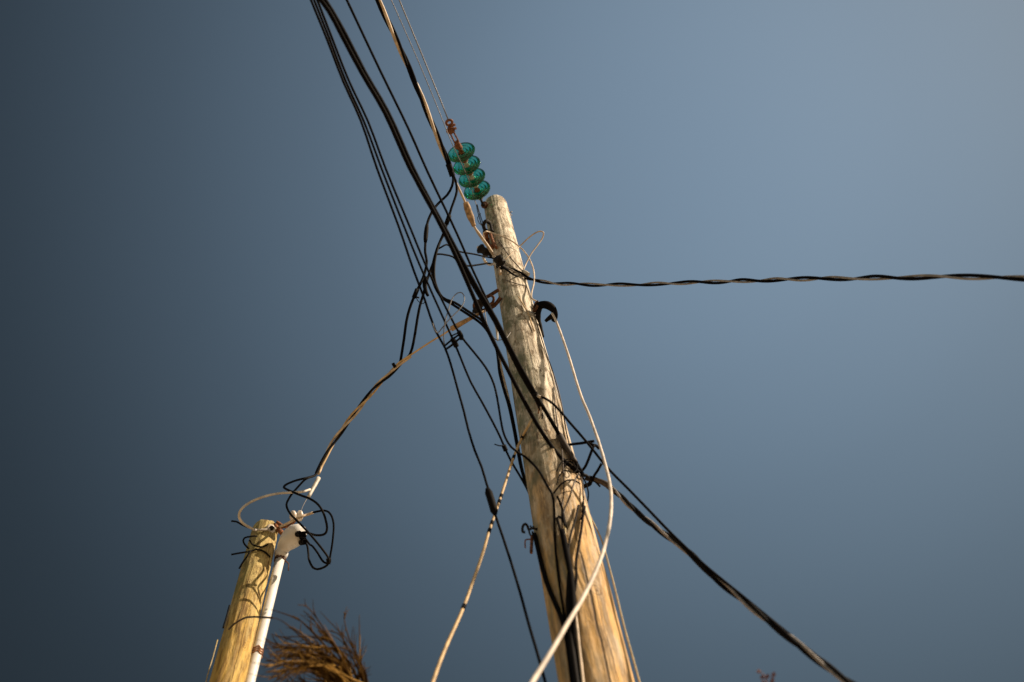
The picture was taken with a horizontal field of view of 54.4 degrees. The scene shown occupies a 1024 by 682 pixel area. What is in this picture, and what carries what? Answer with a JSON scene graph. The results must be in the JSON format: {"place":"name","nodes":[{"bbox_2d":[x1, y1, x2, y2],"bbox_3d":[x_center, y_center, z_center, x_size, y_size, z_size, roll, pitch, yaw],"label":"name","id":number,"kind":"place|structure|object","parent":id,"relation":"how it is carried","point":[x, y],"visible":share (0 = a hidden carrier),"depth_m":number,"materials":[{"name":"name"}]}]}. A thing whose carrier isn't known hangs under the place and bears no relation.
{"place":"outdoors","nodes":[
{"label":"outdoors","id":0,"kind":"place"},
{"bbox_2d":[0,0,1023,681],"label":"sky","id":1,"kind":"structure","parent":0,"point":[206,271],"materials":[{"name":"blue"}]},
{"bbox_2d":[757,670,775,681],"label":"twig","id":2,"kind":"object","parent":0,"point":[767,676],"visible":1,"depth_m":2.39,"materials":[{"name":"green plant"}]},
{"label":"ground","id":3,"kind":"structure","parent":0,"visible":0},
{"bbox_2d":[209,510,302,681],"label":"utility pole","id":4,"kind":"object","parent":3,"relation":"on","point":[233,658],"visible":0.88,"depth_m":4.41,"materials":[{"name":"brown wood"}]},
{"bbox_2d":[206,639,217,681],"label":"earth wire","id":5,"kind":"object","parent":4,"relation":"hanging from","point":[211,660],"visible":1,"depth_m":4.11,"materials":[{"name":"metal"}]},
{"bbox_2d":[222,520,270,628],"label":"wire scraps","id":6,"kind":"object","parent":4,"relation":"attached to","point":[250,551],"visible":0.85,"depth_m":4.62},
{"bbox_2d":[228,616,272,629],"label":"tie wire","id":7,"kind":"object","parent":4,"relation":"attached to","point":[243,618],"visible":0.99,"depth_m":4.08,"materials":[{"name":"grey metal"}]},
{"bbox_2d":[245,524,306,681],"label":"conduit mast","id":8,"kind":"object","parent":4,"relation":"attached to","point":[293,536],"visible":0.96,"depth_m":4.64,"materials":[{"name":"white plastic"}]},
{"bbox_2d":[283,469,327,535],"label":"service wire","id":9,"kind":"object","parent":8,"relation":"attached to","point":[312,500],"visible":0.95,"depth_m":4.80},
{"bbox_2d":[238,476,320,530],"bbox_3d":[-1.127,0.785,4.877,0.312,0.487,0.282,-10,-65,0],"label":"bare wire","id":10,"kind":"object","parent":4,"relation":"attached to","point":[314,485],"visible":0.99,"depth_m":4.79,"materials":[{"name":"plastic"}]},
{"bbox_2d":[274,510,334,563],"bbox_3d":[-1.014,0.920,4.771,0.361,0.427,0.156,-14,-65,2],"label":"service wire","id":11,"kind":"object","parent":4,"relation":"attached to","point":[307,541],"visible":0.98,"depth_m":4.74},
{"bbox_2d":[247,598,370,681],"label":"dry plant","id":12,"kind":"object","parent":3,"relation":"on","point":[330,670],"visible":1,"depth_m":2.96,"materials":[{"name":"brown plant"}]},
{"bbox_2d":[472,195,634,681],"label":"utility pole","id":13,"kind":"object","parent":3,"relation":"on","point":[605,658],"visible":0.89,"depth_m":3.85,"materials":[{"name":"brown wood"}]},
{"bbox_2d":[315,310,483,474],"bbox_3d":[-0.609,0.235,5.312,1.116,0.605,0.097,-34,-67,11],"label":"service cable","id":14,"kind":"object","parent":13,"relation":"attached to","point":[365,399],"visible":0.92,"depth_m":5.44,"materials":[{"name":"brown plastic"}]},
{"bbox_2d":[285,467,329,569],"bbox_3d":[-0.980,0.831,4.862,0.157,0.697,0.233,-28,-66,8],"label":"service wire","id":15,"kind":"object","parent":14,"relation":"hanging from","point":[307,531],"visible":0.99,"depth_m":4.68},
{"bbox_2d":[313,0,525,487],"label":"drop wire","id":16,"kind":"object","parent":13,"relation":"attached to","point":[504,447],"visible":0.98,"depth_m":4.04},
{"bbox_2d":[432,292,464,344],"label":"tie wire","id":17,"kind":"object","parent":16,"relation":"attached to","point":[450,317],"visible":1,"depth_m":4.18,"materials":[{"name":"grey metal"}]},
{"bbox_2d":[443,330,463,349],"bbox_3d":[-0.245,-0.002,4.169,0.088,0.084,0.056,-10,-65,0],"label":"wire tie","id":18,"kind":"object","parent":16,"relation":"attached to","point":[453,341],"visible":1,"depth_m":4.16,"materials":[{"name":"black plastic"}]},
{"bbox_2d":[310,0,546,681],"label":"drop wire","id":19,"kind":"object","parent":13,"relation":"attached to","point":[491,501],"visible":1,"depth_m":3.80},
{"bbox_2d":[375,0,501,274],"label":"twisted cable","id":20,"kind":"object","parent":13,"relation":"attached to","point":[426,110],"visible":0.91,"depth_m":6.02,"materials":[{"name":"brown plastic"}]},
{"bbox_2d":[399,170,453,360],"bbox_3d":[-0.521,-0.479,5.845,0.099,1.057,0.871,21,-69,-14],"label":"tap wire","id":21,"kind":"object","parent":20,"relation":"attached to","point":[416,290],"visible":0.96,"depth_m":5.75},
{"bbox_2d":[316,0,565,621],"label":"drop wire","id":22,"kind":"object","parent":13,"relation":"attached to","point":[449,314],"visible":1,"depth_m":3.92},
{"bbox_2d":[318,0,583,474],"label":"power cable","id":23,"kind":"object","parent":13,"relation":"attached to","point":[420,188],"visible":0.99,"depth_m":3.83,"materials":[{"name":"black rubber"}]},
{"bbox_2d":[324,0,583,472],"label":"power cable","id":24,"kind":"object","parent":13,"relation":"attached to","point":[560,437],"visible":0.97,"depth_m":3.96,"materials":[{"name":"black rubber"}]},
{"bbox_2d":[419,190,534,400],"bbox_3d":[-3.011,-5.348,1.592,0.054,0.590,13.760,-26,-66,7],"label":"power cable","id":25,"kind":"object","parent":24,"relation":"attached to","point":[519,372],"visible":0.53,"depth_m":4.06,"materials":[{"name":"black rubber"}]},
{"bbox_2d":[346,0,492,309],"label":"overhead wire","id":26,"kind":"object","parent":25,"relation":"attached to","point":[412,137],"visible":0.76,"depth_m":4.11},
{"bbox_2d":[535,395,542,418],"bbox_3d":[0.112,0.272,4.108,0.025,0.054,0.128,-8,-65,-1],"label":"frayed end","id":27,"kind":"object","parent":24,"relation":"attached to","point":[540,409],"visible":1,"depth_m":4.12,"materials":[{"name":"white metal"}]},
{"bbox_2d":[553,386,564,528],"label":"riser wire","id":28,"kind":"object","parent":24,"relation":"hanging from","point":[562,460],"visible":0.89,"depth_m":3.94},
{"bbox_2d":[439,244,493,258],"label":"jumper wire","id":29,"kind":"object","parent":13,"relation":"attached to","point":[468,252],"visible":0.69,"depth_m":6.15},
{"bbox_2d":[445,119,489,206],"bbox_3d":[-0.335,-1.288,7.134,0.204,0.372,0.726,-20,-65,4],"label":"insulator string","id":30,"kind":"object","parent":13,"relation":"attached to","point":[475,173],"visible":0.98,"depth_m":7.14,"materials":[{"name":"green glass"}]},
{"bbox_2d":[399,0,447,118],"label":"line wire","id":31,"kind":"object","parent":30,"relation":"attached to","point":[423,58],"visible":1,"depth_m":6.75,"materials":[{"name":"grey metal"}]},
{"bbox_2d":[391,0,475,202],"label":"jumper wire","id":32,"kind":"object","parent":30,"relation":"attached to","point":[433,97],"visible":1,"depth_m":6.76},
{"bbox_2d":[437,253,501,268],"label":"jumper wire","id":33,"kind":"object","parent":13,"relation":"attached to","point":[467,265],"visible":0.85,"depth_m":6.04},
{"bbox_2d":[431,234,527,492],"bbox_3d":[-0.205,0.050,5.041,0.206,2.256,0.539,-41,-69,13],"label":"tap cable","id":34,"kind":"object","parent":13,"relation":"attached to","point":[470,314],"visible":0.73,"depth_m":4.93,"materials":[{"name":"black rubber"}]},
{"bbox_2d":[409,172,457,353],"bbox_3d":[-0.461,-0.473,5.849,0.074,1.041,0.824,19,-68,-13],"label":"tap wire","id":35,"kind":"object","parent":34,"relation":"attached to","point":[424,283],"visible":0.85,"depth_m":5.71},
{"bbox_2d":[476,204,482,225],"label":"tie wire","id":36,"kind":"object","parent":13,"relation":"attached to","point":[479,213],"visible":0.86,"depth_m":7.19,"materials":[{"name":"metal"}]},
{"bbox_2d":[431,418,531,681],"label":"guy cable","id":37,"kind":"object","parent":13,"relation":"attached to","point":[463,607],"visible":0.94,"depth_m":3.39,"materials":[{"name":"beige plastic"}]},
{"bbox_2d":[483,231,536,301],"bbox_3d":[-0.010,-0.463,6.122,0.276,1.458,0.150,-10,-65,0],"label":"loose wire","id":38,"kind":"object","parent":13,"relation":"attached to","point":[524,252],"visible":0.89,"depth_m":6.32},
{"bbox_2d":[498,240,521,270],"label":"loose wire","id":39,"kind":"object","parent":13,"relation":"attached to","point":[510,257],"visible":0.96,"depth_m":6.13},
{"bbox_2d":[505,231,543,268],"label":"loose wire","id":40,"kind":"object","parent":13,"relation":"attached to","point":[524,242],"visible":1,"depth_m":6.16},
{"bbox_2d":[518,296,534,331],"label":"riser wire","id":41,"kind":"object","parent":13,"relation":"attached to","point":[527,312],"visible":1,"depth_m":5.38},
{"bbox_2d":[532,300,557,337],"bbox_3d":[0.186,-0.129,5.428,0.132,0.136,0.186,-10,-65,0],"label":"anchor clamp","id":42,"kind":"object","parent":13,"relation":"attached to","point":[538,307],"visible":0.81,"depth_m":5.41,"materials":[{"name":"black plastic"}]},
{"bbox_2d":[529,312,612,681],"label":"white cable","id":43,"kind":"object","parent":42,"relation":"hanging from","point":[537,673],"visible":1,"depth_m":3.12,"materials":[{"name":"white plastic"}]},
{"bbox_2d":[532,532,572,681],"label":"riser cable","id":44,"kind":"object","parent":13,"relation":"attached to","point":[546,581],"visible":0.91,"depth_m":3.27,"materials":[{"name":"black rubber"}]},
{"bbox_2d":[554,520,561,611],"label":"riser wire","id":45,"kind":"object","parent":13,"relation":"attached to","point":[557,580],"visible":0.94,"depth_m":3.31,"materials":[{"name":"rubber"}]},
{"bbox_2d":[532,304,584,506],"bbox_3d":[0.197,0.244,4.551,0.096,2.196,0.020,40,-74,-20],"label":"riser wire","id":46,"kind":"object","parent":13,"relation":"attached to","point":[560,402],"visible":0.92,"depth_m":4.59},
{"bbox_2d":[556,496,567,528],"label":"riser wire","id":47,"kind":"object","parent":13,"relation":"attached to","point":[560,503],"visible":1,"depth_m":3.67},
{"bbox_2d":[556,458,577,484],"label":"loose wire","id":48,"kind":"object","parent":13,"relation":"attached to","point":[566,470],"visible":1,"depth_m":3.91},
{"bbox_2d":[553,479,580,493],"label":"loose wire","id":49,"kind":"object","parent":13,"relation":"attached to","point":[579,483],"visible":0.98,"depth_m":3.78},
{"bbox_2d":[560,529,580,681],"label":"riser cable","id":50,"kind":"object","parent":13,"relation":"attached to","point":[572,592],"visible":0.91,"depth_m":3.24,"materials":[{"name":"black rubber"}]},
{"bbox_2d":[556,511,565,530],"bbox_3d":[0.177,0.652,3.592,0.035,0.118,0.012,-13,-65,1],"label":"cable staple","id":51,"kind":"object","parent":50,"relation":"attached to","point":[558,522],"visible":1,"depth_m":3.60,"materials":[{"name":"black metal"}]},
{"bbox_2d":[563,473,579,512],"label":"loose wire","id":52,"kind":"object","parent":13,"relation":"attached to","point":[578,474],"visible":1,"depth_m":3.71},
{"bbox_2d":[566,551,579,681],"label":"riser cable","id":53,"kind":"object","parent":13,"relation":"attached to","point":[575,674],"visible":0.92,"depth_m":3.02,"materials":[{"name":"black rubber"}]},
{"bbox_2d":[568,504,578,550],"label":"riser wire","id":54,"kind":"object","parent":13,"relation":"attached to","point":[573,525],"visible":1,"depth_m":3.55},
{"bbox_2d":[573,501,583,618],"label":"riser wire","id":55,"kind":"object","parent":13,"relation":"attached to","point":[577,552],"visible":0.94,"depth_m":3.42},
{"bbox_2d":[576,615,584,681],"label":"riser cable","id":56,"kind":"object","parent":13,"relation":"attached to","point":[580,655],"visible":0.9,"depth_m":2.98,"materials":[{"name":"white plastic"}]},
{"bbox_2d":[581,474,585,522],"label":"loose wire","id":57,"kind":"object","parent":13,"relation":"attached to","point":[583,514],"visible":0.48,"depth_m":3.66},
{"bbox_2d":[579,476,588,519],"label":"loose wire","id":58,"kind":"object","parent":13,"relation":"attached to","point":[588,494],"visible":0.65,"depth_m":3.96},
{"bbox_2d":[568,440,602,487],"bbox_3d":[0.309,0.497,4.061,0.134,0.163,0.180,-27,-66,8],"label":"cable bracket","id":59,"kind":"object","parent":13,"relation":"attached to","point":[588,477],"visible":0.88,"depth_m":4.06,"materials":[{"name":"metal"}]},
{"bbox_2d":[591,517,639,681],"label":"earth wire","id":60,"kind":"object","parent":13,"relation":"attached to","point":[618,605],"visible":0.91,"depth_m":3.35,"materials":[{"name":"metal"}]},
{"bbox_2d":[585,476,854,681],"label":"service cable","id":61,"kind":"object","parent":13,"relation":"attached to","point":[818,660],"visible":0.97,"depth_m":3.03,"materials":[{"name":"rubber"}]},
{"bbox_2d":[541,396,815,653],"bbox_3d":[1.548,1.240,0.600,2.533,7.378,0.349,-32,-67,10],"label":"service wire","id":62,"kind":"object","parent":61,"relation":"attached to","point":[714,573],"visible":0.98,"depth_m":3.58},
{"bbox_2d":[500,265,1023,286],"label":"service cable","id":63,"kind":"object","parent":13,"relation":"attached to","point":[525,274],"visible":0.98,"depth_m":4.41,"materials":[{"name":"rubber"}]}
]}

